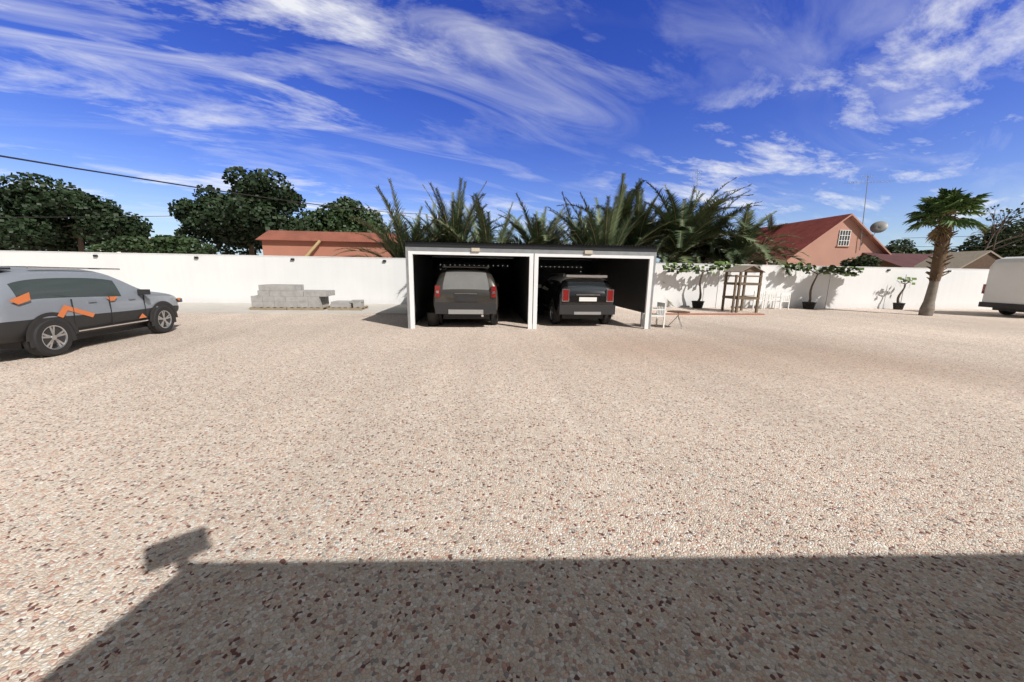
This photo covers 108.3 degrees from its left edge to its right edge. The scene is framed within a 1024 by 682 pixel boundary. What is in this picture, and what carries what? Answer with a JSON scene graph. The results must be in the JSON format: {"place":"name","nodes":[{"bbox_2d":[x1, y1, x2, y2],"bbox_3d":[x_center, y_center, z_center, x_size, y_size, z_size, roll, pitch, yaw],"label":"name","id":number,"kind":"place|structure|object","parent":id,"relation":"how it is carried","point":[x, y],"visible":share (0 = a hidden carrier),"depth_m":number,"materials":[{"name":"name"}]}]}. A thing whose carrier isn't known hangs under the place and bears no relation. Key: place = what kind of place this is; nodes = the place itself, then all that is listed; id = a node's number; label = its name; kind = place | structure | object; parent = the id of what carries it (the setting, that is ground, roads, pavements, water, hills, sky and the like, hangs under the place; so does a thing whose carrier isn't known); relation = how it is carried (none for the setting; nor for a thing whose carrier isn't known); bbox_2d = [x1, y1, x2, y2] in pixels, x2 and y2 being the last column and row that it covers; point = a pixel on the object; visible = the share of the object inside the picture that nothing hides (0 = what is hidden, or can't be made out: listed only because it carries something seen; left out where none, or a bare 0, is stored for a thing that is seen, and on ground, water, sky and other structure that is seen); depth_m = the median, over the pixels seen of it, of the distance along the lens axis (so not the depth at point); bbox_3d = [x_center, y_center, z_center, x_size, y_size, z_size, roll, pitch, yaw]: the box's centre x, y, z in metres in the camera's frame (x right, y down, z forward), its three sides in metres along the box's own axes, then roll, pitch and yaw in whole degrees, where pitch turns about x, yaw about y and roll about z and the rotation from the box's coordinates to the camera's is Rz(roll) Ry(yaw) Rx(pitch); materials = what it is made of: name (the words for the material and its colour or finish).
{"place":"outdoors","nodes":[
{"label":"outdoors","id":0,"kind":"place"},
{"bbox_2d":[0,307,1023,681],"bbox_3d":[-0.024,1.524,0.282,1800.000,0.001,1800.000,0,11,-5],"label":"gravel ground","id":1,"kind":"structure","parent":0,"point":[796,495],"depth_m":2.56,"materials":[{"name":"beige gravel"}]},
{"bbox_2d":[0,172,154,252],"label":"tree group","id":2,"kind":"object","parent":1,"relation":"on","point":[60,218],"visible":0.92,"depth_m":31.17,"materials":[{"name":"green plant"}]},
{"bbox_2d":[0,266,181,356],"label":"car","id":3,"kind":"object","parent":1,"relation":"on","point":[49,311],"visible":1,"depth_m":6.64,"materials":[{"name":"grey paint"}]},
{"bbox_2d":[85,234,217,254],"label":"low bushes","id":4,"kind":"object","parent":1,"relation":"on","point":[171,244],"visible":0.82,"depth_m":25.35,"materials":[{"name":"green plant"}]},
{"bbox_2d":[167,166,324,254],"bbox_3d":[-23.173,-9.809,32.296,11.661,9.926,10.615,0,11,-5],"label":"tree","id":5,"kind":"object","parent":1,"relation":"on","point":[233,221],"visible":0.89,"depth_m":29.78,"materials":[{"name":"green plant"}]},
{"bbox_2d":[177,303,407,314],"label":"concrete pavement","id":6,"kind":"structure","parent":1,"relation":"on","point":[244,308],"depth_m":13.69,"materials":[{"name":"beige concrete"}]},
{"bbox_2d":[250,284,367,310],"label":"concrete block stacks","id":7,"kind":"object","parent":6,"relation":"on","point":[283,297],"visible":1,"depth_m":13.73,"materials":[{"name":"grey concrete"}]},
{"bbox_2d":[255,230,399,257],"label":"house","id":8,"kind":"structure","parent":1,"relation":"on","point":[297,243],"depth_m":23.01,"materials":[{"name":"paint"}]},
{"bbox_2d":[295,196,390,232],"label":"tree","id":9,"kind":"object","parent":1,"relation":"on","point":[340,221],"visible":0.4,"depth_m":36.37,"materials":[{"name":"green plant"}]},
{"bbox_2d":[388,220,394,232],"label":"palm tree","id":10,"kind":"object","parent":1,"relation":"on","point":[390,226],"visible":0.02,"depth_m":42.06,"materials":[{"name":"green plant"}]},
{"bbox_2d":[331,178,464,257],"bbox_3d":[-5.486,-4.697,20.034,8.398,7.154,7.149,2,11,4],"label":"date palm","id":11,"kind":"object","parent":1,"relation":"on","point":[403,233],"visible":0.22,"depth_m":18.46,"materials":[{"name":"green plant"}]},
{"bbox_2d":[364,203,496,250],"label":"date palm","id":12,"kind":"object","parent":1,"relation":"on","point":[427,217],"visible":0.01,"depth_m":24.49,"materials":[{"name":"green plant"}]},
{"bbox_2d":[426,303,438,326],"bbox_3d":[-2.262,-0.794,10.620,0.400,0.722,0.390,0,11,-5],"label":"pot by carport","id":13,"kind":"object","parent":1,"relation":"on","point":[433,318],"visible":0.77,"depth_m":10.52,"materials":[{"name":"black ceramic"}]},
{"bbox_2d":[375,177,517,256],"bbox_3d":[-3.165,-5.316,21.865,8.569,7.600,8.463,0,11,-5],"label":"date palm","id":14,"kind":"object","parent":1,"relation":"on","point":[456,217],"visible":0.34,"depth_m":20.06,"materials":[{"name":"green plant"}]},
{"bbox_2d":[433,264,498,324],"bbox_3d":[-1.458,-1.595,12.182,2.160,1.751,4.370,0,11,-5],"label":"car","id":15,"kind":"object","parent":1,"relation":"on","point":[465,292],"visible":0.95,"depth_m":10.15,"materials":[{"name":"paint"}]},
{"bbox_2d":[0,250,991,308],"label":"white wall","id":16,"kind":"structure","parent":1,"relation":"on","point":[204,278],"depth_m":16.63,"materials":[{"name":"white paint"}]},
{"bbox_2d":[428,193,574,258],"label":"date palm","id":17,"kind":"object","parent":1,"relation":"on","point":[483,234],"visible":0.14,"depth_m":18.08,"materials":[{"name":"green plant"}]},
{"bbox_2d":[403,240,659,328],"bbox_3d":[0.332,-2.031,13.083,6.975,2.336,6.010,0,11,-5],"label":"carport","id":18,"kind":"object","parent":1,"relation":"on","point":[527,269],"visible":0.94,"depth_m":11.57,"materials":[{"name":"metal"}]},
{"bbox_2d":[493,193,589,259],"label":"date palm","id":19,"kind":"object","parent":1,"relation":"on","point":[536,229],"visible":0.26,"depth_m":20.53,"materials":[{"name":"green plant"}]},
{"bbox_2d":[537,273,614,323],"bbox_3d":[1.990,-1.534,12.698,2.120,1.551,4.146,0,11,-6],"label":"car","id":20,"kind":"object","parent":1,"relation":"on","point":[575,296],"visible":0.98,"depth_m":10.80,"materials":[{"name":"black paint"}]},
{"bbox_2d":[546,191,628,244],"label":"date palm","id":21,"kind":"object","parent":1,"relation":"on","point":[578,224],"visible":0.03,"depth_m":22.54,"materials":[{"name":"green plant"}]},
{"bbox_2d":[545,184,680,306],"bbox_3d":[5.100,-4.398,20.915,9.197,7.906,8.691,-2,11,-17],"label":"date palm","id":22,"kind":"object","parent":1,"relation":"on","point":[599,237],"visible":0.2,"depth_m":19.12,"materials":[{"name":"green plant"}]},
{"bbox_2d":[557,172,682,262],"bbox_3d":[6.700,-6.675,24.212,8.336,7.649,8.325,0,11,-5],"label":"palm tree","id":23,"kind":"object","parent":1,"relation":"on","point":[628,198],"visible":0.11,"depth_m":22.05,"materials":[{"name":"green plant"}]},
{"bbox_2d":[583,178,703,262],"bbox_3d":[7.780,-6.021,22.646,8.730,6.986,7.941,-9,14,-42],"label":"date palm","id":24,"kind":"object","parent":1,"relation":"on","point":[637,234],"visible":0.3,"depth_m":21.58,"materials":[{"name":"green plant"}]},
{"bbox_2d":[642,302,665,327],"bbox_3d":[4.270,-0.793,11.139,0.478,0.731,0.485,0,11,-5],"label":"chair","id":25,"kind":"object","parent":1,"relation":"on","point":[661,306],"visible":0.77,"depth_m":11.04,"materials":[{"name":"white plastic"}]},
{"bbox_2d":[667,310,689,328],"bbox_3d":[4.942,-0.636,11.028,0.640,0.497,0.640,0,11,-5],"label":"folding table","id":26,"kind":"object","parent":1,"relation":"on","point":[675,311],"visible":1,"depth_m":10.96,"materials":[{"name":"brown wood"}]},
{"bbox_2d":[648,185,728,263],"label":"date palm","id":27,"kind":"object","parent":1,"relation":"on","point":[690,203],"visible":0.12,"depth_m":22.16,"materials":[{"name":"green plant"}]},
{"bbox_2d":[692,169,701,200],"bbox_3d":[18.834,-11.410,38.483,1.271,12.094,0.304,0,11,-5],"label":"mast antenna","id":28,"kind":"object","parent":1,"relation":"on","point":[697,172],"visible":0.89,"depth_m":37.48,"materials":[{"name":"grey metal"}]},
{"bbox_2d":[617,177,782,263],"bbox_3d":[10.399,-5.704,21.760,9.024,7.488,9.488,-5,12,-30],"label":"date palm","id":29,"kind":"object","parent":1,"relation":"on","point":[682,237],"visible":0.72,"depth_m":20.47,"materials":[{"name":"green plant"}]},
{"bbox_2d":[662,261,740,308],"bbox_3d":[9.039,-2.682,17.610,4.093,2.235,0.590,0,11,-7],"label":"potted plant","id":30,"kind":"object","parent":1,"relation":"on","point":[698,303],"visible":0.89,"depth_m":17.44,"materials":[{"name":"plant"}]},
{"bbox_2d":[653,190,774,264],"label":"palm tree","id":31,"kind":"object","parent":1,"relation":"on","point":[711,247],"visible":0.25,"depth_m":21.03,"materials":[{"name":"green plant"}]},
{"bbox_2d":[721,265,764,312],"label":"wooden play tower","id":32,"kind":"structure","parent":1,"relation":"on","point":[741,269],"depth_m":15.80,"materials":[{"name":"brown wood"}]},
{"bbox_2d":[682,203,809,277],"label":"palm tree","id":33,"kind":"object","parent":1,"relation":"on","point":[735,241],"visible":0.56,"depth_m":20.34,"materials":[{"name":"green plant"}]},
{"bbox_2d":[743,291,790,308],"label":"chairs","id":34,"kind":"object","parent":1,"relation":"on","point":[769,295],"visible":0.84,"depth_m":17.73,"materials":[{"name":"white plastic"}]},
{"bbox_2d":[757,214,786,235],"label":"palm tree","id":35,"kind":"object","parent":1,"relation":"on","point":[771,224],"visible":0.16,"depth_m":34.51,"materials":[{"name":"green plant"}]},
{"bbox_2d":[693,174,891,265],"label":"house","id":36,"kind":"structure","parent":1,"relation":"on","point":[832,240],"depth_m":28.67,"materials":[{"name":"paint"}]},
{"bbox_2d":[781,262,863,308],"bbox_3d":[15.178,-2.712,18.162,4.240,2.281,0.586,0,11,-5],"label":"potted plant","id":37,"kind":"object","parent":1,"relation":"on","point":[799,266],"visible":1,"depth_m":18.01,"materials":[{"name":"plant"}]},
{"bbox_2d":[840,255,881,266],"bbox_3d":[24.325,-4.491,26.381,2.773,3.195,2.433,7,12,32],"label":"bush","id":38,"kind":"object","parent":1,"relation":"on","point":[862,261],"visible":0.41,"depth_m":25.59,"materials":[{"name":"green plant"}]},
{"bbox_2d":[893,275,916,309],"bbox_3d":[19.737,-2.461,18.652,1.122,1.750,0.462,0,11,-5],"label":"potted plant","id":39,"kind":"object","parent":1,"relation":"on","point":[898,305],"visible":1,"depth_m":18.60,"materials":[{"name":"plant"}]},
{"bbox_2d":[862,250,1001,268],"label":"house","id":40,"kind":"structure","parent":1,"relation":"on","point":[987,259],"depth_m":25.17,"materials":[{"name":"paint"}]},
{"bbox_2d":[902,188,993,315],"bbox_3d":[18.152,-3.733,15.713,2.670,5.326,2.473,0,11,-5],"label":"fan palm","id":41,"kind":"object","parent":1,"relation":"on","point":[943,206],"visible":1,"depth_m":15.42,"materials":[{"name":"green plant"}]},
{"bbox_2d":[895,218,1023,257],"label":"tree","id":42,"kind":"object","parent":1,"relation":"on","point":[1014,249],"visible":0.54,"depth_m":45.18,"materials":[{"name":"green plant"}]},
{"bbox_2d":[967,224,995,241],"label":"palm tree","id":43,"kind":"object","parent":1,"relation":"on","point":[984,231],"visible":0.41,"depth_m":60.03,"materials":[{"name":"green plant"}]},
{"bbox_2d":[978,256,1023,314],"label":"camper van","id":44,"kind":"object","parent":1,"relation":"on","point":[1002,292],"visible":0.99,"depth_m":16.00,"materials":[{"name":"white paint"}]},
{"bbox_2d":[981,202,1023,250],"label":"bare tree","id":45,"kind":"object","parent":1,"relation":"on","point":[993,215],"visible":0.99,"depth_m":29.05,"materials":[{"name":"brown plant"}]},
{"bbox_2d":[0,155,1023,246],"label":"power line cables","id":46,"kind":"object","parent":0,"point":[303,202],"visible":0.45,"depth_m":15.04,"materials":[{"name":"black metal"}]},
{"bbox_2d":[0,0,1023,262],"label":"sky","id":47,"kind":"structure","parent":0,"point":[796,101],"materials":[{"name":"blue"}]},
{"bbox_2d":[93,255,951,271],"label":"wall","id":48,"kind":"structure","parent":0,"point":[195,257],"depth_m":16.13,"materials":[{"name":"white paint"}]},
{"bbox_2d":[652,313,764,314],"bbox_3d":[7.929,-1.085,14.906,4.800,0.045,0.180,0,11,-7],"label":"paved strip","id":49,"kind":"object","parent":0,"point":[713,313],"visible":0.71,"depth_m":14.89,"materials":[{"name":"red brick"}]},
{"bbox_2d":[885,239,915,252],"bbox_3d":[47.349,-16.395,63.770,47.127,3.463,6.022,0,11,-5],"label":"tree","id":50,"kind":"object","parent":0,"point":[904,242],"visible":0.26,"depth_m":64.93,"materials":[{"name":"green plant"}]}
]}

